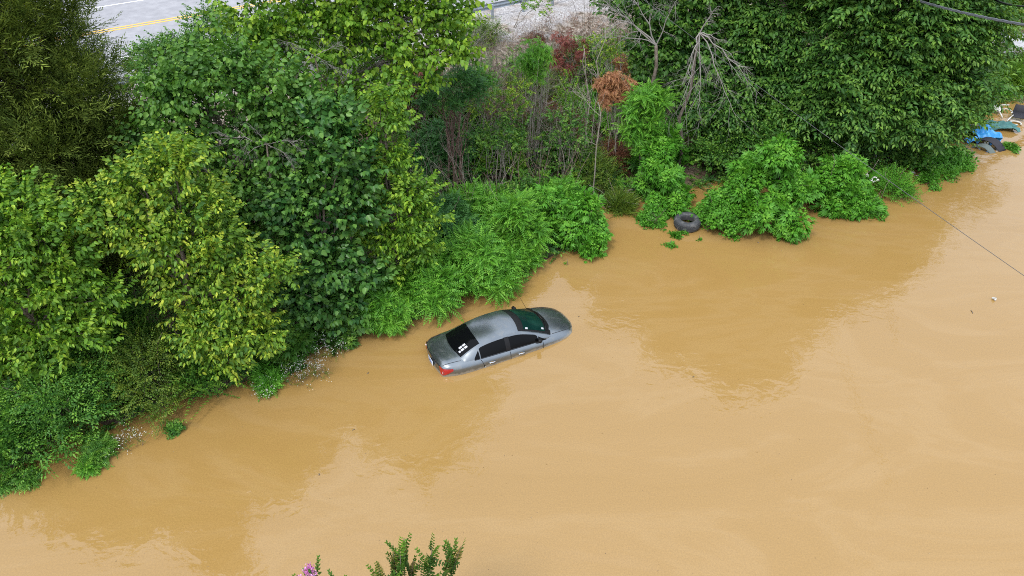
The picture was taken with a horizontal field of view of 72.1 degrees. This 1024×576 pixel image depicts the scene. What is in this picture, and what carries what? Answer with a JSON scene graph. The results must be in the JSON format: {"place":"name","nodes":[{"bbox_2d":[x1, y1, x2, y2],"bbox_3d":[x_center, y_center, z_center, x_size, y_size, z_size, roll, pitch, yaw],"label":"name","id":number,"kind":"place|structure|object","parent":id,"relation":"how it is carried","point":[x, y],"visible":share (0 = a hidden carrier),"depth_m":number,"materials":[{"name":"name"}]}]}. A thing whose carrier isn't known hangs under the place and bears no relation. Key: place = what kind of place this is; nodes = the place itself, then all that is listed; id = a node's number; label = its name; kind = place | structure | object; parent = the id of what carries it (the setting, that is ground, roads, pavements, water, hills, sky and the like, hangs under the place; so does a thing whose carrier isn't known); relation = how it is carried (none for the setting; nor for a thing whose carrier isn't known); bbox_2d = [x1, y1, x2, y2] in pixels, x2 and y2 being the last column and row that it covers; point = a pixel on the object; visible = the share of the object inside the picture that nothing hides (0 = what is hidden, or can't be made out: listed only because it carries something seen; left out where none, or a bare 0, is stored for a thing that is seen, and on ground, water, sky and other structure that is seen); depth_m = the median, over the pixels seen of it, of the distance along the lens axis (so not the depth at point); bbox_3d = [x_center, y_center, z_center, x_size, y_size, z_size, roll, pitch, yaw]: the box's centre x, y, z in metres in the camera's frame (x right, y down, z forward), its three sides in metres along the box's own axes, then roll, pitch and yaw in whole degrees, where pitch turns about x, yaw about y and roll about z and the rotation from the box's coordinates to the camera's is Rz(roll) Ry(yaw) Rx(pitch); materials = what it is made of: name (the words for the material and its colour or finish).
{"place":"outdoors","nodes":[
{"label":"outdoors","id":0,"kind":"place"},
{"bbox_2d":[1,0,504,96],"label":"road","id":1,"kind":"structure","parent":0,"point":[137,11],"depth_m":35.60,"materials":[{"name":"grey asphalt"}]},
{"bbox_2d":[0,101,1023,575],"bbox_3d":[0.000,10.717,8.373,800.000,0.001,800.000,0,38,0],"label":"water","id":2,"kind":"structure","parent":0,"point":[756,403],"depth_m":17.39,"materials":[{"name":"brown liquid"}]},
{"bbox_2d":[9,461,48,494],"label":"water weed","id":3,"kind":"object","parent":2,"relation":"in","point":[31,477],"visible":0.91,"depth_m":16.19,"materials":[{"name":"green plant"}]},
{"bbox_2d":[70,452,105,480],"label":"water weed","id":4,"kind":"object","parent":2,"relation":"in","point":[87,471],"visible":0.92,"depth_m":16.42,"materials":[{"name":"green plant"}]},
{"bbox_2d":[74,424,125,473],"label":"water weed","id":5,"kind":"object","parent":2,"relation":"in","point":[102,444],"visible":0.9,"depth_m":16.74,"materials":[{"name":"green plant"}]},
{"bbox_2d":[163,418,186,439],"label":"water weed","id":6,"kind":"object","parent":2,"relation":"in","point":[176,429],"visible":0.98,"depth_m":17.38,"materials":[{"name":"green plant"}]},
{"bbox_2d":[245,361,289,401],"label":"water weed","id":7,"kind":"object","parent":2,"relation":"in","point":[262,383],"visible":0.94,"depth_m":18.53,"materials":[{"name":"green plant"}]},
{"bbox_2d":[292,532,464,575],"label":"crape myrtle","id":8,"kind":"object","parent":2,"relation":"in","point":[451,562],"visible":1,"depth_m":10.81,"materials":[{"name":"green plant"}]},
{"bbox_2d":[425,298,571,376],"bbox_3d":[-0.255,1.481,20.249,4.453,1.438,1.831,-17,41,-20],"label":"parked car","id":9,"kind":"object","parent":2,"relation":"in","point":[485,340],"visible":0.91,"depth_m":19.57,"materials":[{"name":"paint"}]},
{"bbox_2d":[674,212,700,231],"bbox_3d":[6.160,-2.330,24.735,0.943,0.345,0.940,0,38,0],"label":"tyre","id":10,"kind":"object","parent":2,"relation":"on","point":[694,225],"visible":0.99,"depth_m":24.53,"materials":[{"name":"rubber"}]},
{"bbox_2d":[913,170,943,191],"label":"water weed","id":11,"kind":"object","parent":2,"relation":"in","point":[934,178],"visible":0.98,"depth_m":26.98,"materials":[{"name":"green plant"}]},
{"bbox_2d":[971,137,1005,153],"bbox_3d":[19.944,-5.951,29.485,1.298,0.500,0.789,28,46,31],"label":"floor mat","id":12,"kind":"object","parent":2,"relation":"on","point":[998,145],"visible":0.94,"depth_m":29.41,"materials":[{"name":"black rubber"}]},
{"bbox_2d":[0,0,1023,471],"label":"ground","id":13,"kind":"structure","parent":0,"point":[514,12],"depth_m":32.58,"materials":[{"name":"soil"}]},
{"bbox_2d":[0,372,85,489],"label":"privet bush","id":14,"kind":"object","parent":13,"relation":"on","point":[8,440],"visible":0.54,"depth_m":16.16,"materials":[{"name":"green plant"}]},
{"bbox_2d":[0,348,132,483],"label":"privet bush","id":15,"kind":"object","parent":13,"relation":"on","point":[50,420],"visible":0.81,"depth_m":16.33,"materials":[{"name":"green plant"}]},
{"bbox_2d":[0,163,140,423],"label":"deciduous tree","id":16,"kind":"object","parent":13,"relation":"on","point":[21,256],"visible":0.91,"depth_m":15.76,"materials":[{"name":"green plant"}]},
{"bbox_2d":[25,320,165,434],"bbox_3d":[-10.403,2.178,17.441,2.902,2.909,2.987,10,39,13],"label":"honeysuckle bush","id":17,"kind":"object","parent":13,"relation":"on","point":[93,370],"visible":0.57,"depth_m":16.95,"materials":[{"name":"green plant"}]},
{"bbox_2d":[0,0,212,314],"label":"cedar tree","id":18,"kind":"object","parent":13,"relation":"on","point":[65,139],"visible":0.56,"depth_m":17.71,"materials":[{"name":"green plant"}]},
{"bbox_2d":[70,277,179,393],"bbox_3d":[-10.214,1.078,18.179,3.254,3.335,3.310,0,38,0],"label":"honeysuckle bush","id":19,"kind":"object","parent":13,"relation":"on","point":[138,310],"visible":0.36,"depth_m":18.29,"materials":[{"name":"green plant"}]},
{"bbox_2d":[80,314,203,438],"bbox_3d":[-9.334,1.968,17.650,3.216,2.691,2.981,9,39,12],"label":"privet bush","id":20,"kind":"object","parent":13,"relation":"on","point":[142,357],"visible":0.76,"depth_m":17.33,"materials":[{"name":"green plant"}]},
{"bbox_2d":[118,26,208,85],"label":"shrub","id":21,"kind":"object","parent":13,"relation":"on","point":[145,50],"visible":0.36,"depth_m":27.26,"materials":[{"name":"green plant"}]},
{"bbox_2d":[51,126,308,385],"bbox_3d":[-7.751,-0.444,17.264,5.381,6.922,3.601,18,41,21],"label":"deciduous tree","id":22,"kind":"object","parent":13,"relation":"on","point":[218,317],"visible":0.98,"depth_m":16.58,"materials":[{"name":"green plant"}]},
{"bbox_2d":[148,323,256,419],"bbox_3d":[-8.014,1.770,18.341,2.961,2.753,2.734,-21,43,-25],"label":"honeysuckle bush","id":23,"kind":"object","parent":13,"relation":"on","point":[209,383],"visible":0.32,"depth_m":17.93,"materials":[{"name":"green plant"}]},
{"bbox_2d":[162,0,269,59],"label":"shrub","id":24,"kind":"object","parent":13,"relation":"on","point":[204,17],"visible":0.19,"depth_m":28.76,"materials":[{"name":"green plant"}]},
{"bbox_2d":[102,12,358,298],"bbox_3d":[-7.501,-3.405,19.726,6.976,7.924,4.221,10,39,12],"label":"redbud tree","id":25,"kind":"object","parent":13,"relation":"on","point":[171,92],"visible":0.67,"depth_m":18.34,"materials":[{"name":"green plant"}]},
{"bbox_2d":[210,115,315,184],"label":"dead tree","id":26,"kind":"object","parent":13,"relation":"on","point":[266,144],"visible":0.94,"depth_m":18.38,"materials":[{"name":"grey plant"}]},
{"bbox_2d":[250,302,319,375],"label":"ragweed","id":27,"kind":"object","parent":13,"relation":"on","point":[296,339],"visible":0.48,"depth_m":19.03,"materials":[{"name":"green plant"}]},
{"bbox_2d":[281,356,331,389],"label":"wildflower","id":28,"kind":"object","parent":13,"relation":"on","point":[303,374],"visible":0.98,"depth_m":18.91,"materials":[{"name":"white plant"}]},
{"bbox_2d":[235,80,400,342],"bbox_3d":[-5.204,-1.956,19.277,4.302,6.971,3.965,0,38,0],"label":"broadleaf tree","id":29,"kind":"object","parent":13,"relation":"on","point":[344,154],"visible":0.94,"depth_m":18.81,"materials":[{"name":"green plant"}]},
{"bbox_2d":[104,0,553,96],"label":"guardrail","id":30,"kind":"object","parent":13,"relation":"on","point":[499,4],"visible":0.08,"depth_m":35.38,"materials":[{"name":"metal"}]},
{"bbox_2d":[305,288,372,356],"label":"ragweed","id":31,"kind":"object","parent":13,"relation":"on","point":[352,342],"visible":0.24,"depth_m":19.80,"materials":[{"name":"green plant"}]},
{"bbox_2d":[195,0,493,120],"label":"redbud tree","id":32,"kind":"object","parent":13,"relation":"on","point":[330,21],"visible":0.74,"depth_m":20.32,"materials":[{"name":"green plant"}]},
{"bbox_2d":[21,0,677,377],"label":"dry stems","id":33,"kind":"object","parent":13,"relation":"on","point":[524,113],"visible":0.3,"depth_m":27.27,"materials":[{"name":"brown plant"}]},
{"bbox_2d":[308,23,390,91],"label":"shrub","id":34,"kind":"object","parent":13,"relation":"on","point":[356,58],"visible":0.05,"depth_m":28.05,"materials":[{"name":"green plant"}]},
{"bbox_2d":[13,7,687,382],"bbox_3d":[-1.565,-6.469,28.039,39.646,3.337,12.670,-23,44,-27],"label":"undergrowth brush","id":35,"kind":"object","parent":13,"relation":"on","point":[421,119],"visible":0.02,"depth_m":32.45,"materials":[{"name":"brown plant"}]},
{"bbox_2d":[349,279,416,337],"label":"sumac thicket","id":36,"kind":"object","parent":13,"relation":"on","point":[386,311],"visible":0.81,"depth_m":19.98,"materials":[{"name":"green plant"}]},
{"bbox_2d":[114,0,673,276],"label":"brown stems","id":37,"kind":"object","parent":13,"relation":"on","point":[596,126],"visible":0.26,"depth_m":26.90,"materials":[{"name":"brown plant"}]},
{"bbox_2d":[337,69,455,292],"bbox_3d":[-3.276,-2.471,19.783,3.430,6.927,2.633,19,42,23],"label":"deciduous tree","id":38,"kind":"object","parent":13,"relation":"on","point":[409,198],"visible":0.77,"depth_m":19.40,"materials":[{"name":"green plant"}]},
{"bbox_2d":[388,233,469,327],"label":"sumac thicket","id":39,"kind":"object","parent":13,"relation":"on","point":[431,289],"visible":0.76,"depth_m":20.59,"materials":[{"name":"green plant"}]},
{"bbox_2d":[404,113,481,187],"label":"shrub","id":40,"kind":"object","parent":13,"relation":"on","point":[434,141],"visible":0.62,"depth_m":25.71,"materials":[{"name":"green plant"}]},
{"bbox_2d":[407,187,483,251],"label":"sumac thicket","id":41,"kind":"object","parent":13,"relation":"on","point":[462,212],"visible":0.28,"depth_m":22.38,"materials":[{"name":"green plant"}]},
{"bbox_2d":[411,89,495,134],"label":"shrub","id":42,"kind":"object","parent":13,"relation":"on","point":[431,113],"visible":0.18,"depth_m":27.71,"materials":[{"name":"green plant"}]},
{"bbox_2d":[409,58,501,185],"bbox_3d":[-1.921,-5.466,24.296,2.974,5.083,1.842,-18,42,-22],"label":"sapling","id":43,"kind":"object","parent":13,"relation":"on","point":[474,85],"visible":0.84,"depth_m":23.36,"materials":[{"name":"green plant"}]},
{"bbox_2d":[438,72,480,189],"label":"sapling","id":44,"kind":"object","parent":13,"relation":"on","point":[460,156],"visible":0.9,"depth_m":24.34,"materials":[{"name":"green plant"}]},
{"bbox_2d":[0,27,955,464],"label":"undergrowth ferns","id":45,"kind":"object","parent":13,"relation":"on","point":[448,193],"visible":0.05,"depth_m":26.35,"materials":[{"name":"green plant"}]},
{"bbox_2d":[444,174,513,220],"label":"shrub","id":46,"kind":"object","parent":13,"relation":"on","point":[480,195],"visible":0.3,"depth_m":23.43,"materials":[{"name":"green plant"}]},
{"bbox_2d":[434,217,531,309],"bbox_3d":[-1.000,-1.015,21.976,3.556,2.410,3.526,0,38,0],"label":"sumac thicket","id":47,"kind":"object","parent":13,"relation":"on","point":[486,260],"visible":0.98,"depth_m":21.25,"materials":[{"name":"green plant"}]},
{"bbox_2d":[467,60,501,130],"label":"sapling","id":48,"kind":"object","parent":13,"relation":"on","point":[489,78],"visible":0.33,"depth_m":26.23,"materials":[{"name":"green plant"}]},
{"bbox_2d":[465,10,512,48],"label":"shrub","id":49,"kind":"object","parent":13,"relation":"on","point":[484,28],"visible":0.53,"depth_m":32.51,"materials":[{"name":"green plant"}]},
{"bbox_2d":[457,103,533,185],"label":"sapling","id":50,"kind":"object","parent":13,"relation":"on","point":[499,136],"visible":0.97,"depth_m":24.15,"materials":[{"name":"green plant"}]},
{"bbox_2d":[462,81,535,128],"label":"shrub","id":51,"kind":"object","parent":13,"relation":"on","point":[504,109],"visible":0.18,"depth_m":28.62,"materials":[{"name":"green plant"}]},
{"bbox_2d":[464,72,535,182],"bbox_3d":[-0.445,-5.528,25.025,2.493,4.449,2.314,0,38,0],"label":"sapling","id":52,"kind":"object","parent":13,"relation":"on","point":[507,99],"visible":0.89,"depth_m":24.05,"materials":[{"name":"green plant"}]},
{"bbox_2d":[465,120,542,176],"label":"shrub","id":53,"kind":"object","parent":13,"relation":"on","point":[508,165],"visible":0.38,"depth_m":26.16,"materials":[{"name":"green plant"}]},
{"bbox_2d":[0,3,1022,475],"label":"undergrowth","id":54,"kind":"object","parent":13,"relation":"on","point":[172,313],"visible":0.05,"depth_m":23.53,"materials":[{"name":"green plant"}]},
{"bbox_2d":[471,186,558,280],"bbox_3d":[-0.137,-2.080,22.866,3.536,2.780,3.152,0,38,0],"label":"sumac thicket","id":55,"kind":"object","parent":13,"relation":"on","point":[522,220],"visible":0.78,"depth_m":22.44,"materials":[{"name":"green plant"}]},
{"bbox_2d":[484,173,551,219],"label":"shrub","id":56,"kind":"object","parent":13,"relation":"on","point":[524,184],"visible":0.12,"depth_m":24.58,"materials":[{"name":"green plant"}]},
{"bbox_2d":[349,22,690,264],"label":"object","id":57,"kind":"object","parent":13,"relation":"on","point":[605,133],"visible":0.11,"depth_m":27.41,"materials":[{"name":"green plant"}]},
{"bbox_2d":[408,7,639,193],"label":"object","id":58,"kind":"object","parent":13,"relation":"on","point":[549,54],"visible":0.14,"depth_m":33.71,"materials":[{"name":"orange plant"}]},
{"bbox_2d":[358,24,696,263],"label":"undergrowth weeds","id":59,"kind":"object","parent":13,"relation":"on","point":[527,171],"visible":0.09,"depth_m":27.23,"materials":[{"name":"green plant"}]},
{"bbox_2d":[500,62,571,107],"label":"shrub","id":60,"kind":"object","parent":13,"relation":"on","point":[549,83],"visible":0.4,"depth_m":30.10,"materials":[{"name":"green plant"}]},
{"bbox_2d":[514,103,561,157],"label":"shrub","id":61,"kind":"object","parent":13,"relation":"on","point":[535,125],"visible":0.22,"depth_m":27.62,"materials":[{"name":"green plant"}]},
{"bbox_2d":[511,29,565,166],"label":"sapling","id":62,"kind":"object","parent":13,"relation":"on","point":[534,65],"visible":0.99,"depth_m":24.53,"materials":[{"name":"green plant"}]},
{"bbox_2d":[514,182,569,245],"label":"ragweed","id":63,"kind":"object","parent":13,"relation":"on","point":[552,198],"visible":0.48,"depth_m":23.49,"materials":[{"name":"green plant"}]},
{"bbox_2d":[518,96,600,142],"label":"shrub","id":64,"kind":"object","parent":13,"relation":"on","point":[552,108],"visible":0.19,"depth_m":28.75,"materials":[{"name":"green plant"}]},
{"bbox_2d":[529,99,597,176],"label":"sapling","id":65,"kind":"object","parent":13,"relation":"on","point":[572,123],"visible":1,"depth_m":25.03,"materials":[{"name":"green plant"}]},
{"bbox_2d":[538,149,597,215],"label":"shrub","id":66,"kind":"object","parent":13,"relation":"on","point":[571,186],"visible":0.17,"depth_m":24.22,"materials":[{"name":"green plant"}]},
{"bbox_2d":[546,69,592,127],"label":"sapling","id":67,"kind":"object","parent":13,"relation":"on","point":[567,90],"visible":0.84,"depth_m":27.18,"materials":[{"name":"green plant"}]},
{"bbox_2d":[549,27,594,94],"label":"sapling","id":68,"kind":"object","parent":13,"relation":"on","point":[566,45],"visible":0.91,"depth_m":29.22,"materials":[{"name":"red plant"}]},
{"bbox_2d":[537,123,609,184],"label":"shrub","id":69,"kind":"object","parent":13,"relation":"on","point":[553,166],"visible":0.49,"depth_m":26.56,"materials":[{"name":"green plant"}]},
{"bbox_2d":[550,32,612,79],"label":"shrub","id":70,"kind":"object","parent":13,"relation":"on","point":[591,52],"visible":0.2,"depth_m":31.90,"materials":[{"name":"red plant"}]},
{"bbox_2d":[550,185,613,263],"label":"ragweed","id":71,"kind":"object","parent":13,"relation":"on","point":[583,229],"visible":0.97,"depth_m":23.17,"materials":[{"name":"green plant"}]},
{"bbox_2d":[557,80,620,130],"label":"shrub","id":72,"kind":"object","parent":13,"relation":"on","point":[597,117],"visible":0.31,"depth_m":29.31,"materials":[{"name":"green plant"}]},
{"bbox_2d":[563,144,625,194],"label":"shrub","id":73,"kind":"object","parent":13,"relation":"on","point":[606,168],"visible":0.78,"depth_m":26.06,"materials":[{"name":"green plant"}]},
{"bbox_2d":[571,16,628,149],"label":"sapling","id":74,"kind":"object","parent":13,"relation":"on","point":[588,93],"visible":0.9,"depth_m":25.79,"materials":[{"name":"brown plant"}]},
{"bbox_2d":[577,28,629,138],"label":"sapling","id":75,"kind":"object","parent":13,"relation":"on","point":[608,53],"visible":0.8,"depth_m":26.61,"materials":[{"name":"green plant"}]},
{"bbox_2d":[589,129,633,177],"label":"shrub","id":76,"kind":"object","parent":13,"relation":"on","point":[620,152],"visible":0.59,"depth_m":27.29,"materials":[{"name":"orange plant"}]},
{"bbox_2d":[585,178,643,218],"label":"shrub","id":77,"kind":"object","parent":13,"relation":"on","point":[616,198],"visible":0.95,"depth_m":25.41,"materials":[{"name":"green plant"}]},
{"bbox_2d":[592,62,638,166],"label":"sumac sapling","id":78,"kind":"object","parent":13,"relation":"on","point":[613,90],"visible":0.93,"depth_m":25.51,"materials":[{"name":"brown plant"}]},
{"bbox_2d":[559,0,689,118],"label":"dead tree","id":79,"kind":"object","parent":13,"relation":"on","point":[651,40],"visible":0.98,"depth_m":25.44,"materials":[{"name":"grey plant"}]},
{"bbox_2d":[607,57,683,171],"bbox_3d":[4.766,-5.929,25.771,2.690,4.966,2.379,0,38,0],"label":"sumac sapling","id":80,"kind":"object","parent":13,"relation":"on","point":[651,100],"visible":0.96,"depth_m":24.94,"materials":[{"name":"green plant"}]},
{"bbox_2d":[632,204,667,230],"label":"ragweed","id":81,"kind":"object","parent":13,"relation":"on","point":[653,216],"visible":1,"depth_m":24.82,"materials":[{"name":"green plant"}]},
{"bbox_2d":[622,121,689,175],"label":"ragweed","id":82,"kind":"object","parent":13,"relation":"on","point":[674,134],"visible":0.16,"depth_m":26.47,"materials":[{"name":"green plant"}]},
{"bbox_2d":[631,136,697,220],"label":"ragweed","id":83,"kind":"object","parent":13,"relation":"on","point":[660,172],"visible":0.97,"depth_m":25.13,"materials":[{"name":"green plant"}]},
{"bbox_2d":[589,0,784,113],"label":"forest tree","id":84,"kind":"object","parent":13,"relation":"on","point":[694,16],"visible":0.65,"depth_m":27.19,"materials":[{"name":"green plant"}]},
{"bbox_2d":[664,103,725,144],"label":"shrub","id":85,"kind":"object","parent":13,"relation":"on","point":[675,118],"visible":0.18,"depth_m":28.39,"materials":[{"name":"green plant"}]},
{"bbox_2d":[665,6,758,165],"bbox_3d":[7.120,-6.593,25.157,3.458,6.832,2.538,24,44,28],"label":"dead tree","id":86,"kind":"object","parent":13,"relation":"on","point":[700,33],"visible":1,"depth_m":24.81,"materials":[{"name":"grey plant"}]},
{"bbox_2d":[688,189,745,239],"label":"ragweed","id":87,"kind":"object","parent":13,"relation":"on","point":[711,212],"visible":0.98,"depth_m":24.28,"materials":[{"name":"green plant"}]},
{"bbox_2d":[681,112,756,183],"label":"shrub","id":88,"kind":"object","parent":13,"relation":"on","point":[702,147],"visible":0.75,"depth_m":27.13,"materials":[{"name":"green plant"}]},
{"bbox_2d":[675,0,848,146],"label":"forest tree","id":89,"kind":"object","parent":13,"relation":"on","point":[765,72],"visible":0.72,"depth_m":26.57,"materials":[{"name":"green plant"}]},
{"bbox_2d":[701,132,824,244],"bbox_3d":[8.825,-3.364,24.565,4.224,4.438,3.653,10,39,12],"label":"ragweed","id":90,"kind":"object","parent":13,"relation":"on","point":[754,173],"visible":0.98,"depth_m":23.89,"materials":[{"name":"green plant"}]},
{"bbox_2d":[721,94,815,182],"bbox_3d":[9.921,-5.802,27.199,3.886,3.147,3.626,0,38,0],"label":"shrub","id":91,"kind":"object","parent":13,"relation":"on","point":[762,136],"visible":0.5,"depth_m":26.59,"materials":[{"name":"green plant"}]},
{"bbox_2d":[790,119,851,172],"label":"shrub","id":92,"kind":"object","parent":13,"relation":"on","point":[829,147],"visible":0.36,"depth_m":27.07,"materials":[{"name":"green plant"}]},
{"bbox_2d":[804,152,884,221],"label":"ragweed","id":93,"kind":"object","parent":13,"relation":"on","point":[846,185],"visible":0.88,"depth_m":24.98,"materials":[{"name":"green plant"}]},
{"bbox_2d":[808,129,894,172],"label":"shrub","id":94,"kind":"object","parent":13,"relation":"on","point":[863,151],"visible":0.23,"depth_m":27.43,"materials":[{"name":"green plant"}]},
{"bbox_2d":[860,180,889,221],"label":"ragweed","id":95,"kind":"object","parent":13,"relation":"on","point":[874,212],"visible":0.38,"depth_m":25.27,"materials":[{"name":"green plant"}]},
{"bbox_2d":[772,0,1023,159],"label":"forest tree","id":96,"kind":"object","parent":13,"relation":"on","point":[876,85],"visible":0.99,"depth_m":25.19,"materials":[{"name":"green plant"}]},
{"bbox_2d":[868,159,930,206],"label":"ragweed","id":97,"kind":"object","parent":13,"relation":"on","point":[900,183],"visible":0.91,"depth_m":26.22,"materials":[{"name":"green plant"}]},
{"bbox_2d":[874,132,946,172],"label":"shrub","id":98,"kind":"object","parent":13,"relation":"on","point":[904,153],"visible":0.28,"depth_m":27.54,"materials":[{"name":"green plant"}]},
{"bbox_2d":[892,141,961,182],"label":"shrub","id":99,"kind":"object","parent":13,"relation":"on","point":[952,170],"visible":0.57,"depth_m":27.59,"materials":[{"name":"green plant"}]},
{"bbox_2d":[943,143,979,172],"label":"shrub","id":100,"kind":"object","parent":13,"relation":"on","point":[963,161],"visible":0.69,"depth_m":28.09,"materials":[{"name":"green plant"}]},
{"bbox_2d":[988,51,1023,94],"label":"shrub","id":101,"kind":"object","parent":13,"relation":"on","point":[1018,79],"visible":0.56,"depth_m":33.93,"materials":[{"name":"green plant"}]},
{"bbox_2d":[644,0,1023,275],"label":"wire","id":102,"kind":"object","parent":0,"point":[843,148],"visible":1,"depth_m":17.13,"materials":[{"name":"grey"}]},
{"bbox_2d":[917,0,1023,25],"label":"power cable","id":103,"kind":"object","parent":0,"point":[975,15],"visible":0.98,"depth_m":21.03,"materials":[{"name":"grey plastic"}]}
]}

